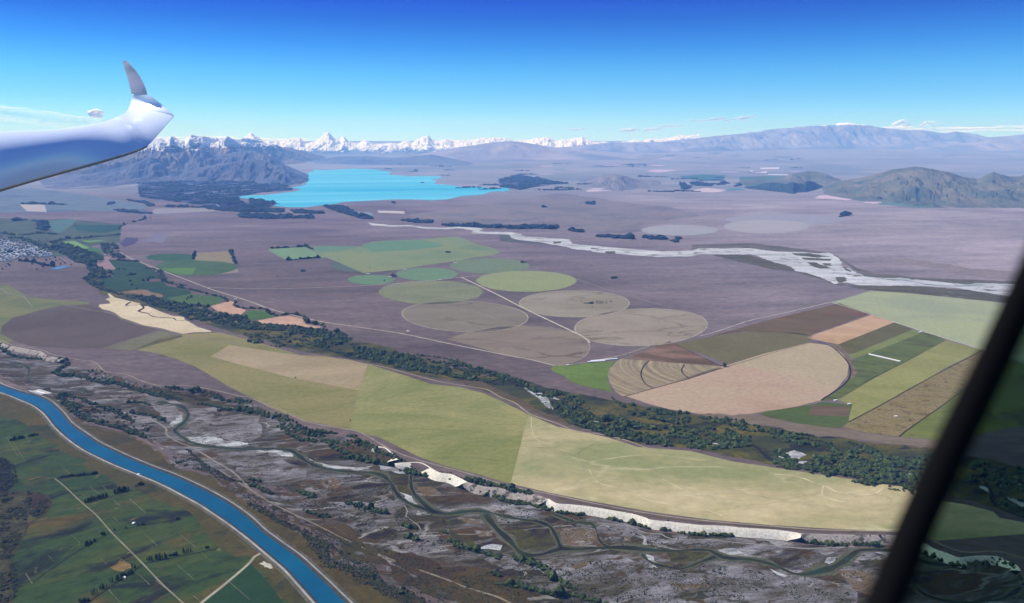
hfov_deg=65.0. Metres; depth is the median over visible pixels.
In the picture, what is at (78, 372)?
olive flat
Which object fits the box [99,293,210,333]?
field
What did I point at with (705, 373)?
field boundary
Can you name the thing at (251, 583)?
paddock
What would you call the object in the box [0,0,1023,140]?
sky
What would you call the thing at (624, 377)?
field
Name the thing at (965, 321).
field
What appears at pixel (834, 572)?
river channel edge
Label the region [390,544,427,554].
gravel flat
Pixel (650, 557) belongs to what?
gravel bar
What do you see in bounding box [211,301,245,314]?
field
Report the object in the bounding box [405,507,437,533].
farm track
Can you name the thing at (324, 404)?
field
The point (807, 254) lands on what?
river island
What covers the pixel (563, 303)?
dry circle
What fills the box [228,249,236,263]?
hedge
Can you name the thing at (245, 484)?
gravel road
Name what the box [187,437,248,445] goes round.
gravel bar
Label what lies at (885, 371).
field boundary
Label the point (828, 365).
field
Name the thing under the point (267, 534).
canal bank
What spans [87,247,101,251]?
field
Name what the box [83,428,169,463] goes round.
farm track
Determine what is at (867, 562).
olive flat
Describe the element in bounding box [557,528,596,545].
rusty flat
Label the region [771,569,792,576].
gravel bar
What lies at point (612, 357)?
gravel road
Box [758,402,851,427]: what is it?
field
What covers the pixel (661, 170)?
field
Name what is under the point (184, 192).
forest floor
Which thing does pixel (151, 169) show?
hills
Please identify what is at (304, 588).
canal bank
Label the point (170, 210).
field
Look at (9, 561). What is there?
farm track
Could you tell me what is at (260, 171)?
hills
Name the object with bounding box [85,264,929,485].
river woodland floor
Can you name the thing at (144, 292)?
clearing
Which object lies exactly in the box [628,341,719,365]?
field
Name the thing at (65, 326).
field
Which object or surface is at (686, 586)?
rusty flat
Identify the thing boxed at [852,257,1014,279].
grassland
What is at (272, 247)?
hedge
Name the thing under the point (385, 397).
field
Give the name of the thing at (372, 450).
white cliff
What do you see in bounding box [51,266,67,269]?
pond
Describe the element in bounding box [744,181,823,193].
hills
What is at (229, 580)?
gravel road
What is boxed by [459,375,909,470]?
river channel
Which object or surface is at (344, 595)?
gravel road
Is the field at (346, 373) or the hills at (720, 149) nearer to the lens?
the field at (346, 373)
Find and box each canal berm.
[0,382,356,602]
[0,393,315,602]
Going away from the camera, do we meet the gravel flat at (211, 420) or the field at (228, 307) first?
the gravel flat at (211, 420)
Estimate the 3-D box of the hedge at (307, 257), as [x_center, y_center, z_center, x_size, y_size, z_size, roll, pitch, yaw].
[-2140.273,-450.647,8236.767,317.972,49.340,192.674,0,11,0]
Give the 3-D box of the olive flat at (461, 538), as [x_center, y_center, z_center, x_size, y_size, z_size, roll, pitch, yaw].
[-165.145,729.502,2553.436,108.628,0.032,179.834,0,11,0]
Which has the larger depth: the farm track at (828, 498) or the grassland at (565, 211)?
the grassland at (565, 211)
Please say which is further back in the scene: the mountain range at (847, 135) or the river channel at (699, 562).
the mountain range at (847, 135)
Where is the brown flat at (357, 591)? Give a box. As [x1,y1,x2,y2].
[46,396,399,602]
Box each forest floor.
[136,181,288,207]
[498,176,568,189]
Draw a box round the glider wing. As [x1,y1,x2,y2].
[0,61,173,191]
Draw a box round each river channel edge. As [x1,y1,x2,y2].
[4,360,31,379]
[154,400,550,526]
[408,474,439,514]
[479,513,884,576]
[540,522,562,547]
[551,513,607,546]
[638,554,716,568]
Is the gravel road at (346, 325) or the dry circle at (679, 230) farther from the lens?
the dry circle at (679, 230)
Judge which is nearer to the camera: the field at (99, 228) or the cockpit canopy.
the cockpit canopy
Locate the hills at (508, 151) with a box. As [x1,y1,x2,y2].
[377,141,641,161]
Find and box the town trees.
[0,235,49,256]
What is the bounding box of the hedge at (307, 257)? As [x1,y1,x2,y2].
[286,254,320,259]
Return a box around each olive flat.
[70,369,89,375]
[98,387,207,404]
[171,391,244,407]
[277,444,392,482]
[390,475,411,495]
[445,518,474,544]
[507,529,555,549]
[667,551,709,562]
[858,558,879,564]
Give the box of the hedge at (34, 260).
[18,257,54,266]
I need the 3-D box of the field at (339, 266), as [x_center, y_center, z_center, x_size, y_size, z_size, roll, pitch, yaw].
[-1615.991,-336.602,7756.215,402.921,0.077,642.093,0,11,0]
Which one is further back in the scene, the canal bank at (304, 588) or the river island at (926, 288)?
the river island at (926, 288)
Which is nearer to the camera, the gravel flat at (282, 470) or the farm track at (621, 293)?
the gravel flat at (282, 470)
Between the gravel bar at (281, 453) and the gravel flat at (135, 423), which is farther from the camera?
the gravel flat at (135, 423)
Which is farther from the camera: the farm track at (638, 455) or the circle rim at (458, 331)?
the circle rim at (458, 331)
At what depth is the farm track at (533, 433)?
3348.97 m
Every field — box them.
[0,285,88,343]
[1,305,156,347]
[20,204,46,211]
[49,219,75,232]
[64,241,88,248]
[73,225,119,232]
[81,240,103,242]
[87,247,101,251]
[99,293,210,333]
[105,331,182,350]
[119,237,138,246]
[136,332,357,428]
[152,208,216,213]
[162,268,195,274]
[194,251,233,263]
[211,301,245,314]
[211,345,367,390]
[258,316,319,327]
[269,247,323,259]
[307,236,499,272]
[312,246,357,251]
[330,262,358,271]
[350,364,527,482]
[361,240,441,251]
[378,211,404,213]
[511,415,909,530]
[551,362,614,391]
[586,188,609,191]
[607,359,720,396]
[627,365,836,414]
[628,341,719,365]
[649,170,676,171]
[676,331,811,363]
[681,174,724,180]
[694,188,723,191]
[713,303,867,335]
[729,343,848,387]
[739,176,784,186]
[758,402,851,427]
[760,167,778,168]
[806,315,893,343]
[815,195,851,199]
[823,333,945,400]
[833,291,1000,347]
[839,323,911,353]
[839,341,978,420]
[844,354,975,435]
[849,330,921,358]
[880,202,930,207]
[900,392,957,439]
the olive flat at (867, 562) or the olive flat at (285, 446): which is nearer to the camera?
the olive flat at (867, 562)
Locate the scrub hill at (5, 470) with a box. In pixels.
[0,457,14,491]
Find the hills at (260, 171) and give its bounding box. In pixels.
[174,159,307,184]
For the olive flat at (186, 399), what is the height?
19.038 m
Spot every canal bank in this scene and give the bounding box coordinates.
[0,384,348,602]
[0,391,317,602]
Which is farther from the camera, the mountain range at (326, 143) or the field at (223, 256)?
the mountain range at (326, 143)
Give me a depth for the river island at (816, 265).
7816.20 m
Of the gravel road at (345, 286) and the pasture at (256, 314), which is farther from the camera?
the gravel road at (345, 286)
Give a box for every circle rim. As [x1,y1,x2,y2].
[401,301,528,331]
[470,325,589,363]
[519,290,629,316]
[574,308,707,345]
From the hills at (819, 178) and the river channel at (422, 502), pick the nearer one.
the river channel at (422, 502)
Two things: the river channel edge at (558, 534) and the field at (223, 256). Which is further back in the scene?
the field at (223, 256)
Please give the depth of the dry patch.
2305.30 m
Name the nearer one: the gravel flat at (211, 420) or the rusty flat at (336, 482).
the rusty flat at (336, 482)
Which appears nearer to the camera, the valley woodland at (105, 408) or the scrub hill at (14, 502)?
the scrub hill at (14, 502)
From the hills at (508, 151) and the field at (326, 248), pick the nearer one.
the field at (326, 248)
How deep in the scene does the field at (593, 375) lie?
4208.50 m
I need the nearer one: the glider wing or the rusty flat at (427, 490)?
the glider wing
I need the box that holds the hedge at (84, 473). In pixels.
[62,471,97,476]
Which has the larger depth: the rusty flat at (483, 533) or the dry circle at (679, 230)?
the dry circle at (679, 230)
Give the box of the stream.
[125,302,183,320]
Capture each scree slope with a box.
[0,342,63,362]
[462,482,547,503]
[801,533,890,544]
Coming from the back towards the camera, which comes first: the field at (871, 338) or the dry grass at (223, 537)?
the field at (871, 338)
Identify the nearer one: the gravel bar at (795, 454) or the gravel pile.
the gravel pile
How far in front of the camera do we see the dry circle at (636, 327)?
5267.53 m
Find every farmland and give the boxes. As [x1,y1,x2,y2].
[0,188,145,211]
[0,218,121,255]
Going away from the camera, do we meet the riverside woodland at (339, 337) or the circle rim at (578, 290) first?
the riverside woodland at (339, 337)
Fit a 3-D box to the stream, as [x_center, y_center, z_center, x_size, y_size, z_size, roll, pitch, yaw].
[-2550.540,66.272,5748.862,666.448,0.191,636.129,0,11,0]
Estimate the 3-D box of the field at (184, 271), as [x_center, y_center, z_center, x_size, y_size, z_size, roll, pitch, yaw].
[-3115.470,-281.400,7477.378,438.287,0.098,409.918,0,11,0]
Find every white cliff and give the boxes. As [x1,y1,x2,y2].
[371,446,397,461]
[395,462,466,486]
[543,499,800,540]
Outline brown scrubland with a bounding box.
[216,472,532,602]
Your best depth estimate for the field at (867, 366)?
4497.05 m
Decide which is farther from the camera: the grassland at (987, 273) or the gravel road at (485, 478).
the grassland at (987, 273)
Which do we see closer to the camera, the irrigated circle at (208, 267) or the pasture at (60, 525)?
the pasture at (60, 525)
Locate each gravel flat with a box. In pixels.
[86,387,160,400]
[112,415,153,435]
[152,403,183,421]
[188,407,261,441]
[209,448,329,497]
[328,501,412,530]
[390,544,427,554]
[481,554,856,602]
[602,524,840,554]
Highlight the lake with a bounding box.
[239,169,508,206]
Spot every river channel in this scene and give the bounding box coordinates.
[0,360,30,380]
[158,401,548,525]
[409,474,435,511]
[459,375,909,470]
[483,513,884,575]
[547,525,565,548]
[552,513,606,545]
[640,554,716,568]
[864,275,1007,285]
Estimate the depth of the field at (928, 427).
3443.28 m
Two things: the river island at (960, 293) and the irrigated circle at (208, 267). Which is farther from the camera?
the irrigated circle at (208, 267)
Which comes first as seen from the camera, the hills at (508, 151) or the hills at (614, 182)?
the hills at (614, 182)
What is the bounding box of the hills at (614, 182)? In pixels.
[579,174,660,190]
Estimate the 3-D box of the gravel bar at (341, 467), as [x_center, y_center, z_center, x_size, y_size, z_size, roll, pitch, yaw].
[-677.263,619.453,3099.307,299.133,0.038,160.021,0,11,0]
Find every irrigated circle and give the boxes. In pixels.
[146,254,192,260]
[155,260,236,274]
[348,275,394,284]
[379,280,483,303]
[396,268,457,280]
[450,258,529,273]
[476,271,576,291]
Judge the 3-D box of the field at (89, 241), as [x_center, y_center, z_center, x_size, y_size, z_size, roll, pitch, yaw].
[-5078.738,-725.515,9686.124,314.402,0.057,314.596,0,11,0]
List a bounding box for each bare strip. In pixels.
[457,380,589,431]
[701,413,933,447]
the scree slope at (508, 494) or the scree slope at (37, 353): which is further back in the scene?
the scree slope at (37, 353)
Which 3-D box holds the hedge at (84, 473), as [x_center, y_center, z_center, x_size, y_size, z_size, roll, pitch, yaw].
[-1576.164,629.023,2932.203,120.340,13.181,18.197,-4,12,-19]
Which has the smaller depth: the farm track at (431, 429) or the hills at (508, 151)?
the farm track at (431, 429)
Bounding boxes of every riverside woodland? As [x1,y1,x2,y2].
[0,215,150,285]
[92,267,325,329]
[244,320,437,374]
[350,343,750,449]
[693,415,926,490]
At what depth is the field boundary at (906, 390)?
3875.39 m
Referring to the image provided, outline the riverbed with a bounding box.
[0,350,882,602]
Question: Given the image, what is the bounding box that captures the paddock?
[204,563,282,602]
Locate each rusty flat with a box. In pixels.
[320,478,341,488]
[417,486,440,495]
[459,518,482,523]
[474,530,491,536]
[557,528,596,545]
[570,560,588,569]
[667,583,714,588]
[839,570,872,593]
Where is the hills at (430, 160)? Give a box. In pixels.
[311,154,472,165]
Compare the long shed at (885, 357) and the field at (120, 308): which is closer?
the long shed at (885, 357)
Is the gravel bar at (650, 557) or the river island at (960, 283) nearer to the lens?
the gravel bar at (650, 557)
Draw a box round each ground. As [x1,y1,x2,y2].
[0,141,1023,602]
[0,234,53,261]
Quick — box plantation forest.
[11,153,956,241]
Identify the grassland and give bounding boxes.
[410,193,699,233]
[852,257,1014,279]
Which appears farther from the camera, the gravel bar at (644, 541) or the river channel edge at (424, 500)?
the river channel edge at (424, 500)
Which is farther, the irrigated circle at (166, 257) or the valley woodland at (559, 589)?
the irrigated circle at (166, 257)
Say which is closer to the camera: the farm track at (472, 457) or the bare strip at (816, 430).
the farm track at (472, 457)
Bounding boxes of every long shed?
[591,358,617,360]
[869,354,900,361]
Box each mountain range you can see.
[49,134,324,178]
[243,132,698,154]
[558,122,1023,153]
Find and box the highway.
[38,211,215,214]
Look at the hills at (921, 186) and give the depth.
16772.84 m
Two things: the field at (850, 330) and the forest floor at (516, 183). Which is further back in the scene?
the forest floor at (516, 183)
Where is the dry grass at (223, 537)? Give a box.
[0,395,306,602]
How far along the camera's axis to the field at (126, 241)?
9671.50 m
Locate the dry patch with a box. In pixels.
[110,560,131,571]
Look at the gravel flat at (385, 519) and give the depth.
2667.05 m
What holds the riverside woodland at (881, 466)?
on the river woodland floor at (764, 443)
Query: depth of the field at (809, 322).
5412.42 m
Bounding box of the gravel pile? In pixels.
[260,561,272,568]
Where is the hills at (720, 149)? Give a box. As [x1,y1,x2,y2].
[711,147,732,150]
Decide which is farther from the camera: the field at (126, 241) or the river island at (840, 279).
the field at (126, 241)
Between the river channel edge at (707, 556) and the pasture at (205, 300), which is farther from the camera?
the pasture at (205, 300)
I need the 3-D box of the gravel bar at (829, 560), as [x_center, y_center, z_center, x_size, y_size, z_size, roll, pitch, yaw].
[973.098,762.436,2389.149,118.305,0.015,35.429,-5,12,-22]
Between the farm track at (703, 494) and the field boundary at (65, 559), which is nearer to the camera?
the field boundary at (65, 559)
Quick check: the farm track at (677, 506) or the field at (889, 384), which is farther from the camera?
the field at (889, 384)
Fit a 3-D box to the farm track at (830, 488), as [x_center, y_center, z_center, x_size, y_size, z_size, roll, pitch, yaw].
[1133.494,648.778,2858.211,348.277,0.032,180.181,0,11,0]
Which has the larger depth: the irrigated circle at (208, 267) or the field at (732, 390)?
the irrigated circle at (208, 267)
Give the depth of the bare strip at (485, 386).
3801.92 m
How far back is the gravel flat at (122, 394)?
3923.48 m
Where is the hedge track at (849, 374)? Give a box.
[817,341,850,399]
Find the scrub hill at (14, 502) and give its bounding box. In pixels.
[0,491,28,602]
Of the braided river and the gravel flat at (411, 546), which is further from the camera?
the braided river
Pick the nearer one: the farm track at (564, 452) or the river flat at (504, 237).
the farm track at (564, 452)
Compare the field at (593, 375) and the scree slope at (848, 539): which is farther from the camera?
the field at (593, 375)
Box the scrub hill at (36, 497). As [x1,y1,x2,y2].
[27,492,48,517]
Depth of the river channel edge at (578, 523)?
2617.20 m
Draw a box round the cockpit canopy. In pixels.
[862,252,1023,602]
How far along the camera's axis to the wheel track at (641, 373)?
4206.80 m
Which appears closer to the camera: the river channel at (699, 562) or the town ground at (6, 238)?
the river channel at (699, 562)
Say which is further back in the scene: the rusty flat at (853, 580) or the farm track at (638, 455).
the farm track at (638, 455)
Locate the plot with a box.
[809,405,849,415]
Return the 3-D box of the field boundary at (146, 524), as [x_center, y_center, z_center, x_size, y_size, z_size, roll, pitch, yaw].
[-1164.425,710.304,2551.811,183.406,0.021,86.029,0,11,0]
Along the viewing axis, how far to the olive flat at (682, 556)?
2397.99 m
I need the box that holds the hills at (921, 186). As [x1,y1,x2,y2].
[823,167,1023,207]
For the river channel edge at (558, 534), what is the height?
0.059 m
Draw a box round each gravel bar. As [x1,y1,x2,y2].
[170,414,181,426]
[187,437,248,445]
[250,450,292,456]
[307,457,370,470]
[377,464,404,473]
[400,492,416,503]
[481,544,501,549]
[524,387,552,409]
[641,535,646,544]
[646,554,656,562]
[718,548,744,554]
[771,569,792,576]
[774,450,804,458]
[825,557,838,563]
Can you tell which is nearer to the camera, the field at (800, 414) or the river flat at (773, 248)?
the field at (800, 414)
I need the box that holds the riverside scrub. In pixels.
[0,345,429,602]
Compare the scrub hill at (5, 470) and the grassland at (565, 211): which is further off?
the grassland at (565, 211)
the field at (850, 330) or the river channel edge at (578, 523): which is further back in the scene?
the field at (850, 330)
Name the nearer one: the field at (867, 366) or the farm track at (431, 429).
the farm track at (431, 429)
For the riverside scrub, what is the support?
on the riverbed
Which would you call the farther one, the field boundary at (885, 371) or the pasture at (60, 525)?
the field boundary at (885, 371)
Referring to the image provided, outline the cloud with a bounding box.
[87,109,103,117]
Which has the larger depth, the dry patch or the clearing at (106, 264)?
the clearing at (106, 264)
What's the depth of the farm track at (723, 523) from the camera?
2556.02 m
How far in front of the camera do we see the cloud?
81680.91 m
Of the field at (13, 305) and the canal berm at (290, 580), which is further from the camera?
the field at (13, 305)
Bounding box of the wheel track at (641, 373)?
[640,361,652,387]
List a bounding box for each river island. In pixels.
[792,253,828,256]
[802,257,830,260]
[806,262,829,268]
[835,277,846,282]
[913,287,934,290]
[945,291,983,294]
[947,282,973,284]
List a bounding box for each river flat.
[499,234,546,243]
[692,243,1009,283]
[714,254,1003,302]
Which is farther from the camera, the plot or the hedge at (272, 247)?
the hedge at (272, 247)
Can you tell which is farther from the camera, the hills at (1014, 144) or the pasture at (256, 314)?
the hills at (1014, 144)
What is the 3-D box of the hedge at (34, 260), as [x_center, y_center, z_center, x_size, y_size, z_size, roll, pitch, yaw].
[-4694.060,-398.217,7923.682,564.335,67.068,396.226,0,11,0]
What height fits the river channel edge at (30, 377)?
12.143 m
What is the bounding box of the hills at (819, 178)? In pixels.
[734,171,840,184]
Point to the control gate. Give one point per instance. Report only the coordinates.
(40, 392)
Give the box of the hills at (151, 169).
[39,149,308,189]
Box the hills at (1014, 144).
[915,137,1023,150]
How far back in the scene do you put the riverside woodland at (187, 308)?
5745.60 m
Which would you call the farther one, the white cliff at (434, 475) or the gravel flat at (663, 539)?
the white cliff at (434, 475)
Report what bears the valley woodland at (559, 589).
on the ground at (718, 293)
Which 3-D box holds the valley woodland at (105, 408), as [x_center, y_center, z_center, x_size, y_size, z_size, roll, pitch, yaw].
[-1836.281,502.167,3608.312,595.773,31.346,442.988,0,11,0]
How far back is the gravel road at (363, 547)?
2497.65 m
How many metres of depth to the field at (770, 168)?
33489.23 m
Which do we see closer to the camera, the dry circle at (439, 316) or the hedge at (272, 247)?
the dry circle at (439, 316)
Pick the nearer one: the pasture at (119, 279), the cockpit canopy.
the cockpit canopy
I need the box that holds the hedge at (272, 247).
[270,244,305,248]
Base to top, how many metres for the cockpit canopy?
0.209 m
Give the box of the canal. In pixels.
[0,386,344,602]
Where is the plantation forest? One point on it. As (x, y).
(253, 205)
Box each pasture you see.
[0,408,289,602]
[99,260,216,305]
[168,294,222,305]
[243,310,275,319]
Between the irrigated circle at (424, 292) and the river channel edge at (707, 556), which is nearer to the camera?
the river channel edge at (707, 556)
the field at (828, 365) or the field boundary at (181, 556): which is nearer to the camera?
the field boundary at (181, 556)
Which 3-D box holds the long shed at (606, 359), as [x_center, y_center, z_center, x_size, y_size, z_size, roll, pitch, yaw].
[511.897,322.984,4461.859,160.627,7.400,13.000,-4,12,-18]
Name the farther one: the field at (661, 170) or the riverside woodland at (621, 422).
the field at (661, 170)
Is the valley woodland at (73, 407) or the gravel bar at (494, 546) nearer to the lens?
the gravel bar at (494, 546)
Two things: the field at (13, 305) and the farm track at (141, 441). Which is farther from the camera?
the field at (13, 305)
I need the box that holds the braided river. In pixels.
[367,222,1008,294]
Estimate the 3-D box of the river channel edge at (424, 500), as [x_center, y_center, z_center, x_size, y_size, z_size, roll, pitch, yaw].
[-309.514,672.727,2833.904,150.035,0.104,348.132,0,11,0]
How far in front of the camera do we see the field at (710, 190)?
19376.52 m
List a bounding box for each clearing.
[97,256,114,269]
[123,289,162,296]
[185,185,250,195]
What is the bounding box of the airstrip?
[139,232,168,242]
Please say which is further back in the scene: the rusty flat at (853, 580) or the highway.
the highway
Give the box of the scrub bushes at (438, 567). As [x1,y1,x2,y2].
[55,376,884,602]
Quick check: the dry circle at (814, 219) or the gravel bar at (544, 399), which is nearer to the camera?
the gravel bar at (544, 399)
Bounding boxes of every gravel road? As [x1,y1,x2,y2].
[0,340,891,531]
[0,383,352,602]
[0,392,314,602]
[51,393,249,487]
[120,252,554,365]
[200,553,259,602]
[208,273,499,288]
[219,470,510,602]
[461,277,590,342]
[555,343,657,365]
[700,302,829,335]
[831,302,978,348]
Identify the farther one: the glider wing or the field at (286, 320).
the field at (286, 320)
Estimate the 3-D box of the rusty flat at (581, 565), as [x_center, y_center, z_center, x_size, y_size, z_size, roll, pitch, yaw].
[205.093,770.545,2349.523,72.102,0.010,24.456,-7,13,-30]
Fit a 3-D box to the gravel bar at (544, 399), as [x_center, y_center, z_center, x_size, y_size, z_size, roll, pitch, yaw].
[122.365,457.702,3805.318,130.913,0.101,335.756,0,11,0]
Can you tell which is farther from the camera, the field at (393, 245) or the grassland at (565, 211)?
the grassland at (565, 211)
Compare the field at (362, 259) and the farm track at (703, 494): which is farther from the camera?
the field at (362, 259)
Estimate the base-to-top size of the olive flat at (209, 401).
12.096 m
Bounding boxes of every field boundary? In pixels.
[36,533,108,579]
[87,565,142,602]
[114,519,178,530]
[144,548,216,563]
[624,343,807,396]
[849,353,976,421]
[861,355,917,383]
[899,395,955,436]
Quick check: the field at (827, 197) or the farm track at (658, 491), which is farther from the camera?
the field at (827, 197)
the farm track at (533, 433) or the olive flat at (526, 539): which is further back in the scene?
the farm track at (533, 433)
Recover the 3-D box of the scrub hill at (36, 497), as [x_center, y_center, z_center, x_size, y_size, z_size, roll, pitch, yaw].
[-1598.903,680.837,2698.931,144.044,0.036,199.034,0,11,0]
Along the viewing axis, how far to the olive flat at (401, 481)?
2915.68 m
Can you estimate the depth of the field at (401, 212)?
13528.14 m
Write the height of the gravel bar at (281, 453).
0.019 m
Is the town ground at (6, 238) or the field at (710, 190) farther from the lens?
the field at (710, 190)
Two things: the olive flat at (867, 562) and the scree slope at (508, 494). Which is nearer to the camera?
the olive flat at (867, 562)
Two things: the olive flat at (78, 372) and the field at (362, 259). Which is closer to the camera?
the olive flat at (78, 372)
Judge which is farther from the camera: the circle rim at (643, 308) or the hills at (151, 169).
the hills at (151, 169)
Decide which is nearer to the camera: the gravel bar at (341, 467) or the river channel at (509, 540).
the river channel at (509, 540)
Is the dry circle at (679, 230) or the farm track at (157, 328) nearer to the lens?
the farm track at (157, 328)
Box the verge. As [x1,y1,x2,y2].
[819,340,857,380]
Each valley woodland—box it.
[0,343,251,437]
[65,398,150,430]
[245,405,882,547]
[247,477,608,602]
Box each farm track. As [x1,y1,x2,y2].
[7,492,51,602]
[54,478,183,602]
[66,305,250,347]
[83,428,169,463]
[369,364,648,448]
[391,428,474,431]
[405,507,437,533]
[431,456,498,460]
[531,416,551,445]
[535,447,588,460]
[557,497,891,532]
[578,279,668,306]
[589,470,744,502]
[596,455,696,460]
[600,523,854,548]
[642,498,722,515]
[661,478,749,494]
[778,474,882,494]
[821,486,853,502]
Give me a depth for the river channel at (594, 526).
2610.05 m
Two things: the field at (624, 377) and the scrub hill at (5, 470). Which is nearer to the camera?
the scrub hill at (5, 470)
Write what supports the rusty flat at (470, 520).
on the riverbed
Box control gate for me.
[26,389,50,395]
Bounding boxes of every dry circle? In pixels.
[403,301,526,331]
[448,326,588,364]
[520,290,628,316]
[576,309,705,345]
[641,225,717,235]
[724,220,807,233]
[726,214,847,224]

